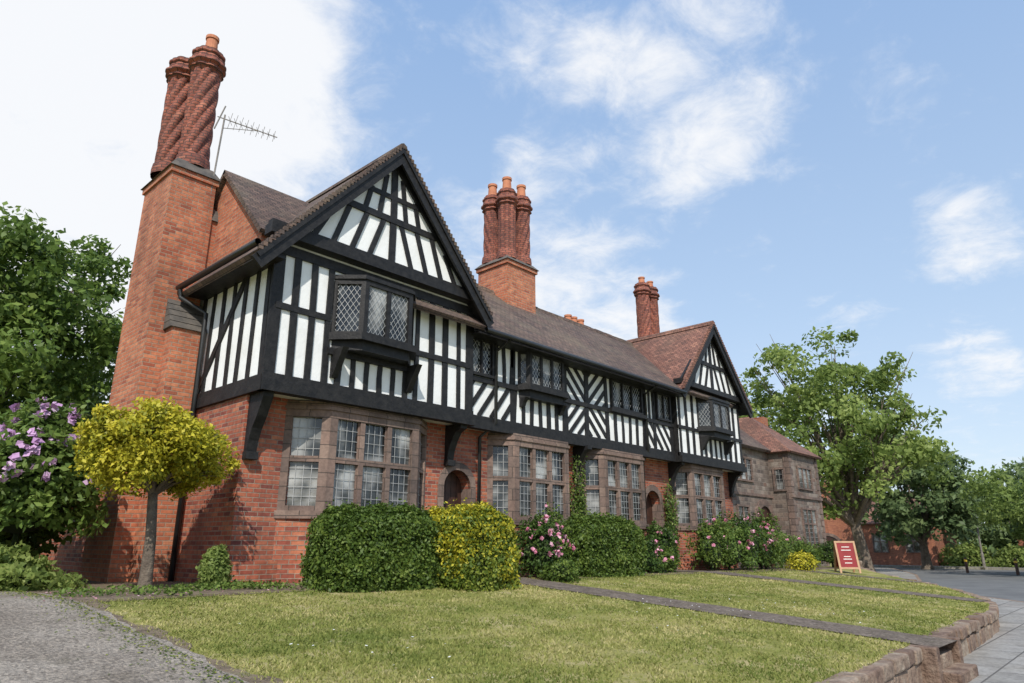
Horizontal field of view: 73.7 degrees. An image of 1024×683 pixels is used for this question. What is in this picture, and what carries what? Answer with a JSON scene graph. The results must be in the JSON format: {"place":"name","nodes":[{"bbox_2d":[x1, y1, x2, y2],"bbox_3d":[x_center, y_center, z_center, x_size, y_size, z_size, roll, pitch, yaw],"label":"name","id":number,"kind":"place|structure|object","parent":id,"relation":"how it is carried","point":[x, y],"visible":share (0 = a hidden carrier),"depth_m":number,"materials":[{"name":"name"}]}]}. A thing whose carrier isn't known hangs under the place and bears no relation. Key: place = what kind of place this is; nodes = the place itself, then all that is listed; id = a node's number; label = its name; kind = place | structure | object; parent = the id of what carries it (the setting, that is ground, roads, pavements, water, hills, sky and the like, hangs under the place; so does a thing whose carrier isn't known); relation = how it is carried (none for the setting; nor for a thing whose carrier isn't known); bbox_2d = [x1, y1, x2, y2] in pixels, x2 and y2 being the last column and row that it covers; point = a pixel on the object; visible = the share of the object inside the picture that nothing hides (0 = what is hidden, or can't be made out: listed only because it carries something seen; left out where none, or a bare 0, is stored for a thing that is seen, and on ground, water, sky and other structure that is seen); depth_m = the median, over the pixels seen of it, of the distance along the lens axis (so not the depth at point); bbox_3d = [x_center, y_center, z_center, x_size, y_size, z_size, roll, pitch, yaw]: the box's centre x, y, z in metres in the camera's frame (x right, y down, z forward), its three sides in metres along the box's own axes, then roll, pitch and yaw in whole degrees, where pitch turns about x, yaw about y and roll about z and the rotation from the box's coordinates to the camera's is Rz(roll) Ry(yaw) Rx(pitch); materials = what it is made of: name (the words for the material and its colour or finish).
{"place":"outdoors","nodes":[
{"label":"outdoors","id":0,"kind":"place"},
{"bbox_2d":[0,590,248,682],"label":"driveway","id":1,"kind":"structure","parent":0,"point":[34,648],"depth_m":5.52,"materials":[{"name":"grey gravel"}]},
{"bbox_2d":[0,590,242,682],"bbox_3d":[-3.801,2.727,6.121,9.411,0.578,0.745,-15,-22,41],"label":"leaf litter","id":2,"kind":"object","parent":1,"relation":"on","point":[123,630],"visible":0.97,"depth_m":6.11,"materials":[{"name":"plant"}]},
{"bbox_2d":[86,602,282,682],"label":"soil verge","id":3,"kind":"structure","parent":1,"relation":"on","point":[142,630],"depth_m":5.97,"materials":[{"name":"brown soil"}]},
{"bbox_2d":[19,553,988,682],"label":"lawn","id":4,"kind":"structure","parent":0,"point":[624,677],"depth_m":7.68,"materials":[{"name":"green plant"}]},
{"bbox_2d":[0,409,87,557],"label":"rhododendron bush","id":5,"kind":"object","parent":4,"relation":"on","point":[6,538],"visible":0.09,"depth_m":11.44,"materials":[{"name":"green plant"}]},
{"bbox_2d":[0,540,88,591],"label":"shrub","id":6,"kind":"object","parent":4,"relation":"on","point":[21,571],"visible":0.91,"depth_m":9.42,"materials":[{"name":"green plant"}]},
{"bbox_2d":[0,384,110,551],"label":"rhododendron bush","id":7,"kind":"object","parent":4,"relation":"on","point":[42,487],"visible":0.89,"depth_m":10.29,"materials":[{"name":"green plant"}]},
{"bbox_2d":[3,336,109,416],"bbox_3d":[-16.672,3.076,20.653,8.414,8.871,11.052,-15,-22,41],"label":"broadleaf tree","id":8,"kind":"object","parent":4,"relation":"on","point":[45,394],"visible":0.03,"depth_m":20.57,"materials":[{"name":"green plant"}]},
{"bbox_2d":[0,201,132,425],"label":"broadleaf tree","id":9,"kind":"object","parent":4,"relation":"on","point":[49,300],"visible":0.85,"depth_m":17.59,"materials":[{"name":"green plant"}]},
{"bbox_2d":[27,580,327,602],"bbox_3d":[-5.202,4.251,12.123,6.950,0.024,6.794,-15,-22,41],"label":"flower bed","id":10,"kind":"object","parent":4,"relation":"on","point":[104,597],"visible":0.1,"depth_m":9.15,"materials":[{"name":"soil"}]},
{"bbox_2d":[68,394,240,589],"bbox_3d":[-5.220,2.366,9.989,2.274,2.980,2.467,-15,-22,41],"label":"golden privet tree","id":11,"kind":"object","parent":10,"relation":"on","point":[153,449],"visible":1,"depth_m":9.54,"materials":[{"name":"yellow plant"}]},
{"bbox_2d":[22,586,299,600],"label":"fallen petals","id":12,"kind":"object","parent":10,"relation":"on","point":[126,595],"visible":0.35,"depth_m":8.47,"materials":[{"name":"plant"}]},
{"bbox_2d":[48,579,316,597],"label":"bed weeds","id":13,"kind":"object","parent":10,"relation":"on","point":[135,589],"visible":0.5,"depth_m":9.09,"materials":[{"name":"green plant"}]},
{"bbox_2d":[195,544,234,588],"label":"shrub","id":14,"kind":"object","parent":10,"relation":"on","point":[214,566],"visible":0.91,"depth_m":9.86,"materials":[{"name":"green plant"}]},
{"bbox_2d":[296,497,443,592],"bbox_3d":[-2.153,3.221,10.798,1.597,1.514,2.585,-15,-22,41],"label":"clipped hedge","id":15,"kind":"object","parent":10,"relation":"on","point":[376,547],"visible":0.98,"depth_m":10.18,"materials":[{"name":"green plant"}]},
{"bbox_2d":[79,164,537,582],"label":"chimney stacks","id":16,"kind":"object","parent":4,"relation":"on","point":[174,246],"visible":0.51,"depth_m":13.01,"materials":[{"name":"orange brick"}]},
{"bbox_2d":[211,106,276,191],"bbox_3d":[-5.702,-3.584,14.336,1.298,3.070,0.340,2,-17,-7],"label":"tv aerial","id":17,"kind":"object","parent":16,"relation":"attached to","point":[246,126],"visible":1,"depth_m":14.61,"materials":[{"name":"metal"}]},
{"bbox_2d":[141,158,538,333],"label":"chimney weatherings","id":18,"kind":"object","parent":16,"relation":"on","point":[180,314],"visible":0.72,"depth_m":13.21,"materials":[{"name":"grey stone"}]},
{"bbox_2d":[150,45,659,337],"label":"spiral chimney shafts","id":19,"kind":"object","parent":16,"relation":"on","point":[194,80],"visible":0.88,"depth_m":14.93,"materials":[{"name":"brick"}]},
{"bbox_2d":[205,34,652,324],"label":"chimney pots","id":20,"kind":"object","parent":16,"relation":"on","point":[212,40],"visible":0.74,"depth_m":21.43,"materials":[{"name":"ceramic"}]},
{"bbox_2d":[37,395,738,584],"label":"brick walls","id":21,"kind":"structure","parent":4,"relation":"on","point":[235,514],"depth_m":11.59,"materials":[{"name":"red brick"}]},
{"bbox_2d":[73,149,752,521],"bbox_3d":[-0.036,1.503,19.341,6.032,7.388,19.095,-15,-22,41],"label":"timber frame","id":22,"kind":"object","parent":21,"relation":"on","point":[263,385],"visible":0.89,"depth_m":13.75,"materials":[{"name":"black wood"}]},
{"bbox_2d":[200,172,740,471],"bbox_3d":[0.011,0.625,19.924,5.680,5.280,17.860,-15,-22,41],"label":"plaster infill","id":23,"kind":"object","parent":22,"relation":"attached to","point":[350,226],"visible":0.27,"depth_m":13.57,"materials":[{"name":"white paint"}]},
{"bbox_2d":[287,285,727,523],"bbox_3d":[-0.543,2.840,18.405,5.839,4.146,17.590,-15,-22,41],"label":"window glass","id":24,"kind":"object","parent":22,"relation":"attached to","point":[592,496],"visible":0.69,"depth_m":13.08,"materials":[{"name":"glass"}]},
{"bbox_2d":[287,284,728,523],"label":"window leading","id":25,"kind":"object","parent":24,"relation":"attached to","point":[497,485],"depth_m":15.10,"materials":[{"name":"black metal"}]},
{"bbox_2d":[626,320,751,409],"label":"tiled roof wing","id":26,"kind":"structure","parent":22,"relation":"on","point":[670,354],"depth_m":23.25,"materials":[{"name":"brown tile"}]},
{"bbox_2d":[182,143,732,407],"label":"tiled roof","id":27,"kind":"structure","parent":21,"relation":"on","point":[262,205],"depth_m":15.45,"materials":[{"name":"tile"}]},
{"bbox_2d":[212,181,268,263],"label":"brick gable","id":28,"kind":"structure","parent":27,"relation":"attached to","point":[236,228],"depth_m":13.63,"materials":[{"name":"red brick"}]},
{"bbox_2d":[443,472,652,537],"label":"doors","id":29,"kind":"structure","parent":21,"relation":"attached to","point":[452,487],"depth_m":14.79,"materials":[{"name":"brown wood"}]},
{"bbox_2d":[167,238,686,581],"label":"gutters and downpipes","id":30,"kind":"object","parent":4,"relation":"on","point":[242,250],"visible":0.77,"depth_m":13.06,"materials":[{"name":"black metal"}]},
{"bbox_2d":[425,497,522,591],"bbox_3d":[-0.781,3.494,11.688,1.863,1.585,2.010,-15,-22,41],"label":"variegated hedge","id":31,"kind":"object","parent":4,"relation":"on","point":[479,550],"visible":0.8,"depth_m":11.09,"materials":[{"name":"yellow plant"}]},
{"bbox_2d":[272,518,727,582],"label":"bay walls","id":32,"kind":"structure","parent":4,"relation":"on","point":[290,539],"depth_m":11.37,"materials":[{"name":"red brick"}]},
{"bbox_2d":[273,400,728,569],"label":"stone dressings","id":33,"kind":"structure","parent":4,"relation":"on","point":[330,415],"depth_m":14.69,"materials":[{"name":"stone"}]},
{"bbox_2d":[515,513,568,580],"bbox_3d":[0.514,4.321,13.680,1.340,1.744,1.374,-15,-22,41],"label":"rose bush","id":34,"kind":"object","parent":4,"relation":"on","point":[539,546],"visible":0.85,"depth_m":13.50,"materials":[{"name":"green plant"}]},
{"bbox_2d":[535,557,580,582],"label":"shrub","id":35,"kind":"object","parent":4,"relation":"on","point":[565,571],"visible":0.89,"depth_m":13.04,"materials":[{"name":"green plant"}]},
{"bbox_2d":[239,583,920,679],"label":"daisies","id":36,"kind":"object","parent":4,"relation":"on","point":[592,597],"visible":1,"depth_m":8.31,"materials":[{"name":"white plant"}]},
{"bbox_2d":[519,571,703,579],"bbox_3d":[2.077,5.490,16.099,2.000,0.092,6.600,-15,-22,41],"label":"flower bed","id":37,"kind":"object","parent":4,"relation":"on","point":[535,576],"visible":0.23,"depth_m":16.54,"materials":[{"name":"soil"}]},
{"bbox_2d":[515,501,575,573],"bbox_3d":[0.749,4.375,14.310,1.284,2.001,1.396,-15,-22,41],"label":"rose bush","id":38,"kind":"object","parent":37,"relation":"on","point":[559,516],"visible":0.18,"depth_m":14.29,"materials":[{"name":"green plant"}]},
{"bbox_2d":[569,455,588,515],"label":"climbing plant","id":39,"kind":"object","parent":37,"relation":"on","point":[581,496],"visible":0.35,"depth_m":17.21,"materials":[{"name":"green plant"}]},
{"bbox_2d":[560,509,648,577],"bbox_3d":[2.063,4.618,15.518,1.473,1.564,3.060,-15,-22,41],"label":"clipped hedge","id":40,"kind":"object","parent":37,"relation":"on","point":[608,546],"visible":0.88,"depth_m":14.97,"materials":[{"name":"green plant"}]},
{"bbox_2d":[640,529,668,573],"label":"flowering shrub","id":41,"kind":"object","parent":37,"relation":"on","point":[650,543],"visible":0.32,"depth_m":16.83,"materials":[{"name":"green plant"}]},
{"bbox_2d":[646,518,681,571],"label":"flowering shrub","id":42,"kind":"object","parent":37,"relation":"on","point":[664,535],"visible":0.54,"depth_m":18.34,"materials":[{"name":"green plant"}]},
{"bbox_2d":[645,545,684,571],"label":"flowering shrub","id":43,"kind":"object","parent":37,"relation":"on","point":[669,556],"visible":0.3,"depth_m":17.51,"materials":[{"name":"green plant"}]},
{"bbox_2d":[695,567,833,572],"bbox_3d":[8.285,7.484,22.448,2.100,0.124,9.000,-15,-22,41],"label":"flower bed","id":44,"kind":"object","parent":4,"relation":"on","point":[750,568],"visible":0.52,"depth_m":21.10,"materials":[{"name":"soil"}]},
{"bbox_2d":[661,478,681,569],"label":"climbing plant","id":45,"kind":"object","parent":44,"relation":"on","point":[669,509],"visible":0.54,"depth_m":20.33,"materials":[{"name":"green plant"}]},
{"bbox_2d":[683,512,736,570],"bbox_3d":[5.629,5.954,19.584,1.751,2.080,1.290,10,-19,-30],"label":"flowering shrub","id":46,"kind":"object","parent":44,"relation":"on","point":[709,546],"visible":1,"depth_m":19.39,"materials":[{"name":"green plant"}]},
{"bbox_2d":[701,517,756,570],"bbox_3d":[6.367,6.158,20.096,1.766,1.958,1.883,-2,-17,6],"label":"flowering shrub","id":47,"kind":"object","parent":44,"relation":"on","point":[737,545],"visible":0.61,"depth_m":19.90,"materials":[{"name":"green plant"}]},
{"bbox_2d":[718,510,776,570],"bbox_3d":[7.152,6.265,20.872,2.045,2.257,1.498,12,-20,-34],"label":"flowering shrub","id":48,"kind":"object","parent":44,"relation":"on","point":[755,547],"visible":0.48,"depth_m":20.64,"materials":[{"name":"green plant"}]},
{"bbox_2d":[750,521,788,568],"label":"flowering shrub","id":49,"kind":"object","parent":44,"relation":"on","point":[776,545],"visible":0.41,"depth_m":21.20,"materials":[{"name":"green plant"}]},
{"bbox_2d":[751,507,788,568],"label":"flowering shrub","id":50,"kind":"object","parent":44,"relation":"on","point":[770,519],"visible":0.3,"depth_m":22.23,"materials":[{"name":"green plant"}]},
{"bbox_2d":[767,530,806,566],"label":"flowering shrub","id":51,"kind":"object","parent":44,"relation":"on","point":[787,541],"visible":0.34,"depth_m":23.46,"materials":[{"name":"green plant"}]},
{"bbox_2d":[791,537,824,565],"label":"flowering shrub","id":52,"kind":"object","parent":44,"relation":"on","point":[809,548],"visible":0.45,"depth_m":24.08,"materials":[{"name":"green plant"}]},
{"bbox_2d":[732,446,826,567],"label":"rubble walls","id":53,"kind":"structure","parent":4,"relation":"on","point":[763,464],"depth_m":26.32,"materials":[{"name":"stone"}]},
{"bbox_2d":[740,429,770,452],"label":"tiled roof","id":54,"kind":"structure","parent":53,"relation":"on","point":[749,441],"depth_m":26.53,"materials":[{"name":"tile"}]},
{"bbox_2d":[739,417,821,459],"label":"hipped roof","id":55,"kind":"structure","parent":53,"relation":"on","point":[772,440],"depth_m":27.97,"materials":[{"name":"red tile"}]},
{"bbox_2d":[754,417,767,426],"bbox_3d":[9.914,3.723,29.990,1.850,2.220,2.150,-15,-22,41],"label":"chimney","id":56,"kind":"object","parent":55,"relation":"on","point":[763,420],"visible":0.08,"depth_m":30.00,"materials":[{"name":"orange brick"}]},
{"bbox_2d":[734,452,829,566],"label":"stone dressings","id":57,"kind":"structure","parent":4,"relation":"on","point":[787,473],"depth_m":26.25,"materials":[{"name":"stone"}]},
{"bbox_2d":[760,506,775,566],"bbox_3d":[9.489,7.425,25.424,0.001,2.514,1.240,-15,-22,41],"label":"arched door","id":58,"kind":"structure","parent":57,"relation":"attached to","point":[765,512],"depth_m":25.77,"materials":[{"name":"brown wood"}]},
{"bbox_2d":[739,458,817,543],"bbox_3d":[10.058,6.120,25.834,0.828,3.110,5.260,-15,-22,41],"label":"window glass","id":59,"kind":"object","parent":57,"relation":"attached to","point":[778,476],"visible":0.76,"depth_m":26.52,"materials":[{"name":"grey glass"}]},
{"bbox_2d":[740,458,817,545],"bbox_3d":[10.072,6.116,25.822,0.806,3.119,5.209,-15,-22,41],"label":"window leading","id":60,"kind":"object","parent":59,"relation":"attached to","point":[784,488],"depth_m":26.57,"materials":[{"name":"black metal"}]},
{"bbox_2d":[783,549,820,570],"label":"golden shrub","id":61,"kind":"object","parent":4,"relation":"on","point":[800,561],"visible":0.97,"depth_m":22.03,"materials":[{"name":"yellow plant"}]},
{"bbox_2d":[815,539,861,566],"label":"flowering shrub","id":62,"kind":"object","parent":4,"relation":"on","point":[828,555],"visible":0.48,"depth_m":25.07,"materials":[{"name":"green plant"}]},
{"bbox_2d":[833,541,860,572],"bbox_3d":[11.044,7.125,22.597,0.640,1.000,0.690,-3,-17,9],"label":"sandwich board","id":63,"kind":"object","parent":4,"relation":"on","point":[845,555],"visible":0.98,"depth_m":22.49,"materials":[{"name":"brown wood"}]},
{"bbox_2d":[0,0,1023,522],"label":"sky","id":64,"kind":"structure","parent":0,"point":[780,169],"materials":[{"name":"blue"}]},
{"bbox_2d":[519,577,956,646],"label":"garden path","id":65,"kind":"structure","parent":0,"point":[864,631],"depth_m":10.11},
{"bbox_2d":[664,570,985,601],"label":"garden path","id":66,"kind":"structure","parent":0,"point":[861,587],"depth_m":16.77,"materials":[{"name":"grey stone"}]},
{"bbox_2d":[744,567,920,582],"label":"garden path","id":67,"kind":"structure","parent":0,"point":[850,574],"depth_m":21.12,"materials":[{"name":"grey stone"}]},
{"bbox_2d":[821,483,956,565],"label":"brick walls","id":68,"kind":"structure","parent":0,"point":[840,528],"depth_m":57.84,"materials":[{"name":"red brick"}]},
{"bbox_2d":[826,536,837,543],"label":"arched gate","id":69,"kind":"structure","parent":68,"relation":"attached to","point":[828,538],"depth_m":60.54,"materials":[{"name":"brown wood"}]},
{"bbox_2d":[826,533,920,552],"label":"stone dressings","id":70,"kind":"structure","parent":68,"relation":"attached to","point":[836,537],"depth_m":58.22,"materials":[{"name":"stone"}]},
{"bbox_2d":[873,535,919,551],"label":"window glass","id":71,"kind":"object","parent":70,"relation":"attached to","point":[885,547],"visible":0.29,"depth_m":57.98,"materials":[{"name":"grey glass"}]},
{"bbox_2d":[827,493,919,524],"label":"tiled roof","id":72,"kind":"structure","parent":68,"relation":"on","point":[870,522],"depth_m":59.48,"materials":[{"name":"red tile"}]},
{"bbox_2d":[908,635,978,682],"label":"stone steps","id":73,"kind":"structure","parent":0,"point":[945,664],"depth_m":8.30,"materials":[{"name":"brown stone"}]},
{"bbox_2d":[873,565,1023,569],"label":"pavement","id":74,"kind":"structure","parent":0,"point":[952,567],"depth_m":53.17,"materials":[{"name":"grey concrete"}]},
{"bbox_2d":[976,525,985,567],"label":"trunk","id":75,"kind":"object","parent":74,"relation":"on","point":[983,560],"visible":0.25,"depth_m":51.42,"materials":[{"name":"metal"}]},
{"bbox_2d":[874,567,1023,682],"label":"pavement","id":76,"kind":"structure","parent":0,"point":[997,657],"depth_m":10.94,"materials":[{"name":"grey concrete"}]},
{"bbox_2d":[739,325,958,570],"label":"plane tree","id":77,"kind":"object","parent":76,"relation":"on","point":[841,464],"visible":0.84,"depth_m":42.21,"materials":[{"name":"green plant"}]},
{"bbox_2d":[895,568,1023,644],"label":"road","id":78,"kind":"structure","parent":0,"point":[1006,584],"depth_m":34.78,"materials":[{"name":"grey asphalt"}]},
{"bbox_2d":[830,427,997,569],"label":"plane tree","id":79,"kind":"object","parent":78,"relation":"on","point":[943,507],"visible":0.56,"depth_m":48.99,"materials":[{"name":"green plant"}]},
{"bbox_2d":[889,567,1022,601],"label":"kerb","id":80,"kind":"structure","parent":78,"relation":"on","point":[917,577],"depth_m":33.24,"materials":[{"name":"stone"}]},
{"bbox_2d":[964,557,968,572],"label":"bollard","id":81,"kind":"object","parent":78,"relation":"on","point":[966,565],"visible":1,"depth_m":44.55,"materials":[{"name":"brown wood"}]},
{"bbox_2d":[1014,558,1019,574],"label":"bollard","id":82,"kind":"object","parent":78,"relation":"on","point":[1016,566],"visible":0.98,"depth_m":40.97,"materials":[{"name":"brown wood"}]},
{"label":"ground","id":83,"kind":"structure","parent":0,"visible":0},
{"bbox_2d":[815,560,999,682],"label":"stone retaining wall","id":84,"kind":"structure","parent":83,"relation":"on","point":[903,665],"depth_m":8.09,"materials":[{"name":"brown stone"}]},
{"bbox_2d":[938,540,1004,566],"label":"roadside shrub","id":85,"kind":"object","parent":83,"relation":"on","point":[971,552],"visible":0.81,"depth_m":54.01,"materials":[{"name":"green plant"}]},
{"bbox_2d":[956,518,1017,560],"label":"distant trees","id":86,"kind":"object","parent":83,"relation":"on","point":[990,548],"depth_m":84.13,"materials":[{"name":"green plant"}]},
{"bbox_2d":[951,457,1023,549],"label":"plane tree","id":87,"kind":"object","parent":83,"relation":"on","point":[998,538],"visible":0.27,"depth_m":53.90,"materials":[{"name":"green plant"}]},
{"bbox_2d":[957,464,1023,540],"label":"plane tree","id":88,"kind":"object","parent":83,"relation":"on","point":[1000,508],"visible":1,"depth_m":40.11,"materials":[{"name":"green plant"}]},
{"bbox_2d":[988,540,1023,567],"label":"roadside shrub","id":89,"kind":"object","parent":83,"relation":"on","point":[1010,554],"visible":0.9,"depth_m":51.47,"materials":[{"name":"green plant"}]}
]}

